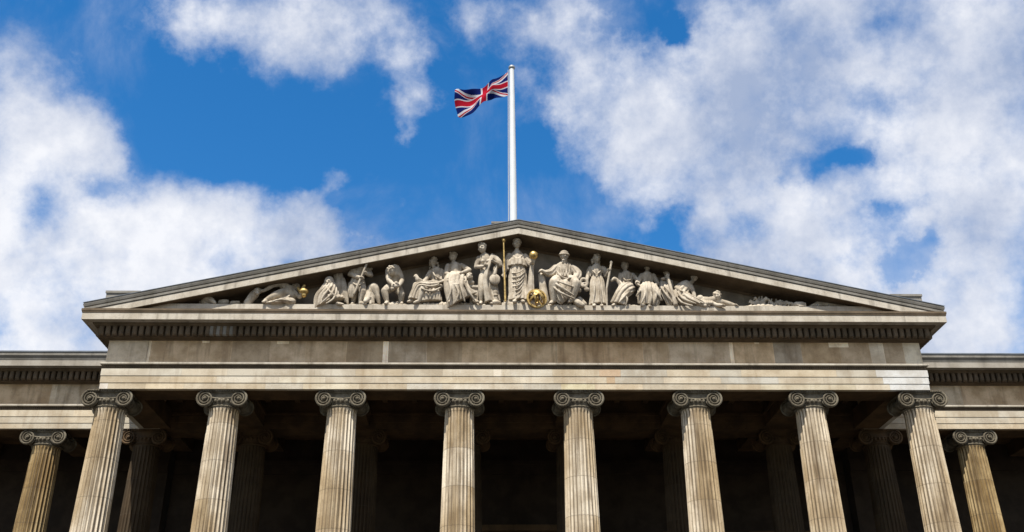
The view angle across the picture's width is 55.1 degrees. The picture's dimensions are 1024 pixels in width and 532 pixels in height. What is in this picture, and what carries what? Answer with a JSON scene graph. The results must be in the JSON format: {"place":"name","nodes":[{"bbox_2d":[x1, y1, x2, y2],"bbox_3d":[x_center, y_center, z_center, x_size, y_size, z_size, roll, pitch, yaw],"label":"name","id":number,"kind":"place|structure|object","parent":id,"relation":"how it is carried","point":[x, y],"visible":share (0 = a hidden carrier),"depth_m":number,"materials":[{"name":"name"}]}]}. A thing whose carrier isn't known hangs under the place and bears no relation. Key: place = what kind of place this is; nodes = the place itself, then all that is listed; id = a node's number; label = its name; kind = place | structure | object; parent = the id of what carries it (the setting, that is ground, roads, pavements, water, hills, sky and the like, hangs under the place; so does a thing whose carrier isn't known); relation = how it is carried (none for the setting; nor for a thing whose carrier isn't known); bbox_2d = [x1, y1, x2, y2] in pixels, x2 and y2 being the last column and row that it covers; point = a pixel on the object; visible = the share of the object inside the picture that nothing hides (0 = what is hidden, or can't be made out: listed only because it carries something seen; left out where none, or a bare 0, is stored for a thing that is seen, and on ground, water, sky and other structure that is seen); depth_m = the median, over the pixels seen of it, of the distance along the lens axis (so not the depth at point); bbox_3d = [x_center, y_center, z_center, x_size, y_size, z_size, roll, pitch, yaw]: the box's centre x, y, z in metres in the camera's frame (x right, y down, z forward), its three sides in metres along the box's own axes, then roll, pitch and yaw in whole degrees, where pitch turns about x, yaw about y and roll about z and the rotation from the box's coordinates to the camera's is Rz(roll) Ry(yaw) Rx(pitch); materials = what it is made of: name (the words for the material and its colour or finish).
{"place":"outdoors","nodes":[
{"label":"outdoors","id":0,"kind":"place"},
{"bbox_2d":[0,350,175,531],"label":"colonnade wing","id":1,"kind":"structure","parent":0,"point":[46,417],"depth_m":45.22,"materials":[{"name":"beige stone"}]},
{"bbox_2d":[0,0,1023,352],"label":"sky","id":2,"kind":"structure","parent":0,"point":[872,145],"materials":[{"name":"blue"}]},
{"bbox_2d":[841,353,1023,531],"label":"colonnade wing","id":3,"kind":"structure","parent":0,"point":[979,416],"depth_m":46.57,"materials":[{"name":"beige stone"}]},
{"bbox_3d":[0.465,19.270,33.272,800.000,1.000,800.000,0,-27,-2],"label":"ground","id":4,"kind":"structure","parent":0,"visible":0},
{"bbox_2d":[69,219,961,531],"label":"museum portico","id":5,"kind":"structure","parent":4,"relation":"on","point":[299,415],"depth_m":41.44,"materials":[{"name":"stone"}]},
{"bbox_2d":[199,296,215,303],"bbox_3d":[-12.847,1.406,41.487,0.947,0.610,0.355,-12,-29,21],"label":"carved tortoise","id":6,"kind":"object","parent":5,"relation":"on","point":[208,300],"visible":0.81,"depth_m":41.35},
{"bbox_2d":[218,299,239,303],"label":"carved stones","id":7,"kind":"object","parent":5,"relation":"on","point":[223,301],"visible":0.95,"depth_m":41.43,"materials":[{"name":"grey stone"}]},
{"bbox_2d":[244,288,261,303],"bbox_3d":[-10.921,1.477,41.871,0.986,0.874,1.200,0,-27,-2],"label":"carved log","id":8,"kind":"object","parent":5,"relation":"on","point":[253,295],"visible":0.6,"depth_m":41.42,"materials":[{"name":"stone"}]},
{"bbox_2d":[261,283,301,304],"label":"statue","id":9,"kind":"object","parent":5,"relation":"on","point":[287,293],"visible":0.69,"depth_m":41.53,"materials":[{"name":"stone"}]},
{"bbox_2d":[297,284,308,297],"bbox_3d":[-8.878,1.063,41.668,0.507,0.615,0.354,0,-27,-2],"label":"gilded lamp","id":10,"kind":"object","parent":9,"relation":"attached to","point":[303,291],"visible":1,"depth_m":41.54,"materials":[{"name":"metal"}]},
{"bbox_2d":[314,273,348,306],"bbox_3d":[-7.689,1.053,42.023,1.506,2.011,1.501,0,-27,-2],"label":"statue","id":11,"kind":"object","parent":5,"relation":"on","point":[331,290],"visible":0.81,"depth_m":41.57,"materials":[{"name":"stone"}]},
{"bbox_2d":[348,267,372,304],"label":"statue","id":12,"kind":"object","parent":5,"relation":"on","point":[355,274],"visible":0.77,"depth_m":41.86,"materials":[{"name":"stone"}]},
{"bbox_2d":[353,263,367,294],"bbox_3d":[-6.418,0.484,41.742,0.572,1.635,0.096,-1,-27,0],"label":"carved pole","id":13,"kind":"object","parent":12,"relation":"attached to","point":[358,283],"visible":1,"depth_m":41.63,"materials":[{"name":"stone"}]},
{"bbox_2d":[363,283,380,303],"bbox_3d":[-5.929,1.357,42.054,0.910,1.181,1.274,0,-27,-2],"label":"carved beast","id":14,"kind":"object","parent":5,"relation":"on","point":[372,295],"visible":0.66,"depth_m":41.73,"materials":[{"name":"stone"}]},
{"bbox_2d":[381,264,406,304],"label":"statue","id":15,"kind":"object","parent":5,"relation":"on","point":[394,276],"visible":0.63,"depth_m":41.86,"materials":[{"name":"stone"}]},
{"bbox_2d":[407,256,444,304],"bbox_3d":[-3.557,0.755,42.398,1.823,2.603,1.345,0,-27,-2],"label":"statue","id":16,"kind":"object","parent":5,"relation":"on","point":[425,291],"visible":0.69,"depth_m":41.72,"materials":[{"name":"stone"}]},
{"bbox_2d":[413,274,422,281],"bbox_3d":[-4.002,0.599,41.952,0.416,0.544,0.210,0,-27,-2],"label":"carved dove","id":17,"kind":"object","parent":16,"relation":"on","point":[416,277],"visible":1,"depth_m":41.90,"materials":[{"name":"stone"}]},
{"bbox_2d":[433,251,478,307],"bbox_3d":[-2.398,0.631,42.385,2.165,2.911,1.550,0,-27,-2],"label":"statue","id":18,"kind":"object","parent":5,"relation":"on","point":[458,290],"visible":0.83,"depth_m":41.65,"materials":[{"name":"stone"}]},
{"bbox_2d":[469,285,478,304],"bbox_3d":[-1.638,1.421,42.155,0.449,0.989,0.730,0,-27,-2],"label":"stone pedestal","id":19,"kind":"object","parent":5,"relation":"on","point":[474,287],"visible":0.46,"depth_m":41.99,"materials":[{"name":"beige stone"}]},
{"bbox_2d":[466,272,473,284],"bbox_3d":[-1.806,0.570,42.172,0.380,0.555,0.413,0,-27,-2],"label":"carved bust","id":20,"kind":"object","parent":19,"relation":"on","point":[469,276],"visible":0.97,"depth_m":42.04,"materials":[{"name":"stone"}]},
{"bbox_2d":[474,242,501,304],"bbox_3d":[-1.067,0.527,42.564,1.358,3.041,1.401,0,-27,-2],"label":"statue","id":21,"kind":"object","parent":5,"relation":"on","point":[485,261],"visible":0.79,"depth_m":42.15,"materials":[{"name":"stone"}]},
{"bbox_2d":[489,264,499,284],"bbox_3d":[-0.742,0.339,42.169,0.473,1.038,0.177,0,-27,-2],"label":"carved lute","id":22,"kind":"object","parent":21,"relation":"hanging from","point":[494,278],"visible":1,"depth_m":42.00,"materials":[{"name":"stone"}]},
{"bbox_2d":[492,288,500,304],"bbox_3d":[-0.696,1.345,41.882,0.471,0.830,0.392,0,-27,-2],"label":"stone pedestal","id":23,"kind":"object","parent":5,"relation":"on","point":[495,301],"visible":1,"depth_m":41.74,"materials":[{"name":"stone"}]},
{"bbox_2d":[508,65,516,220],"bbox_3d":[0.033,-5.039,49.000,0.384,12.400,0.367,-19,-32,31],"label":"flagpole","id":24,"kind":"object","parent":5,"relation":"on","point":[512,147],"visible":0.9,"depth_m":49.33,"materials":[{"name":"white metal"}]},
{"bbox_2d":[454,72,507,117],"bbox_3d":[-1.586,-8.895,51.059,2.800,2.792,0.436,-1,-27,1],"label":"flag","id":25,"kind":"object","parent":24,"relation":"attached to","point":[468,102],"visible":1,"depth_m":51.04,"materials":[{"name":"multicoloured fabric"}]},
{"bbox_2d":[501,238,537,304],"bbox_3d":[0.308,0.325,42.624,1.565,3.333,1.222,0,-27,-2],"label":"statue","id":26,"kind":"object","parent":5,"relation":"on","point":[518,262],"visible":0.83,"depth_m":42.26,"materials":[{"name":"stone"}]},
{"bbox_2d":[502,238,505,301],"bbox_3d":[-0.354,0.142,42.124,0.169,3.042,0.169,-23,-34,37],"label":"gilded sceptre","id":27,"kind":"object","parent":26,"relation":"attached to","point":[503,240],"visible":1,"depth_m":42.10,"materials":[{"name":"metal"}]},
{"bbox_2d":[529,251,537,258],"bbox_3d":[0.928,-0.461,42.428,0.380,0.380,0.380,0,-27,-2],"label":"gilded orb","id":28,"kind":"object","parent":26,"relation":"attached to","point":[533,254],"visible":1,"depth_m":42.29,"materials":[{"name":"metal"}]},
{"bbox_2d":[526,289,546,307],"bbox_3d":[1.048,1.385,41.673,0.775,0.870,0.747,-12,-29,22],"label":"armillary sphere","id":29,"kind":"object","parent":5,"relation":"on","point":[541,293],"visible":1,"depth_m":41.51,"materials":[{"name":"metal"}]},
{"bbox_2d":[538,250,586,307],"bbox_3d":[2.153,0.731,42.464,2.058,2.829,1.584,0,-27,-2],"label":"statue","id":30,"kind":"object","parent":5,"relation":"on","point":[564,284],"visible":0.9,"depth_m":41.87,"materials":[{"name":"stone"}]},
{"bbox_2d":[585,254,610,306],"bbox_3d":[3.679,0.770,42.663,1.224,2.734,1.282,0,-27,-2],"label":"statue","id":31,"kind":"object","parent":5,"relation":"on","point":[595,271],"visible":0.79,"depth_m":42.30,"materials":[{"name":"stone"}]},
{"bbox_2d":[579,277,588,292],"bbox_3d":[3.066,0.812,42.194,0.500,0.692,0.179,-3,-27,5],"label":"carved mask","id":32,"kind":"object","parent":31,"relation":"attached to","point":[585,284],"visible":0.89,"depth_m":42.13,"materials":[{"name":"stone"}]},
{"bbox_2d":[605,261,612,304],"bbox_3d":[4.181,0.734,42.135,0.408,2.128,0.132,-10,-28,18],"label":"carved spear","id":33,"kind":"object","parent":5,"relation":"on","point":[608,278],"visible":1,"depth_m":42.11,"materials":[{"name":"stone"}]},
{"bbox_2d":[610,262,638,305],"bbox_3d":[4.846,0.866,42.634,1.339,2.442,1.317,0,-27,-2],"label":"statue","id":34,"kind":"object","parent":5,"relation":"on","point":[625,290],"visible":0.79,"depth_m":42.11,"materials":[{"name":"stone"}]},
{"bbox_2d":[610,277,620,285],"bbox_3d":[4.491,0.950,42.222,0.493,1.062,0.159,0,-27,-2],"label":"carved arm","id":35,"kind":"object","parent":34,"relation":"attached to","point":[616,280],"visible":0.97,"depth_m":42.33,"materials":[{"name":"stone"}]},
{"bbox_2d":[636,267,661,306],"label":"statue","id":36,"kind":"object","parent":5,"relation":"on","point":[648,293],"visible":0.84,"depth_m":41.97,"materials":[{"name":"stone"}]},
{"bbox_2d":[658,272,678,305],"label":"statue","id":37,"kind":"object","parent":5,"relation":"on","point":[665,291],"visible":0.84,"depth_m":42.16,"materials":[{"name":"stone"}]},
{"bbox_2d":[666,273,677,305],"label":"carved beam","id":38,"kind":"structure","parent":5,"relation":"on","point":[674,300],"depth_m":42.00,"materials":[{"name":"stone"}]},
{"bbox_2d":[673,276,709,306],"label":"statue","id":39,"kind":"object","parent":5,"relation":"on","point":[682,290],"visible":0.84,"depth_m":42.00,"materials":[{"name":"stone"}]},
{"bbox_2d":[696,290,738,307],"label":"statue","id":40,"kind":"object","parent":5,"relation":"on","point":[715,300],"visible":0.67,"depth_m":41.95,"materials":[{"name":"stone"}]},
{"bbox_2d":[748,296,793,305],"bbox_3d":[11.062,1.682,42.496,2.413,0.788,0.981,0,-27,-2],"label":"carved mound","id":41,"kind":"object","parent":5,"relation":"on","point":[758,301],"visible":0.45,"depth_m":42.18,"materials":[{"name":"stone"}]},
{"bbox_2d":[749,531,809,531],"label":"window frame","id":42,"kind":"structure","parent":5,"relation":"in","point":[749,531],"depth_m":48.72,"materials":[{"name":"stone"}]},
{"bbox_2d":[794,302,805,305],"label":"carved block","id":43,"kind":"structure","parent":5,"relation":"on","point":[799,304],"depth_m":41.95,"materials":[{"name":"stone"}]},
{"bbox_2d":[809,301,844,305],"bbox_3d":[13.649,1.694,42.279,1.709,0.405,0.406,0,-27,-2],"label":"carved reptile","id":44,"kind":"object","parent":5,"relation":"on","point":[819,303],"visible":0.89,"depth_m":42.26,"materials":[{"name":"stone"}]}
]}

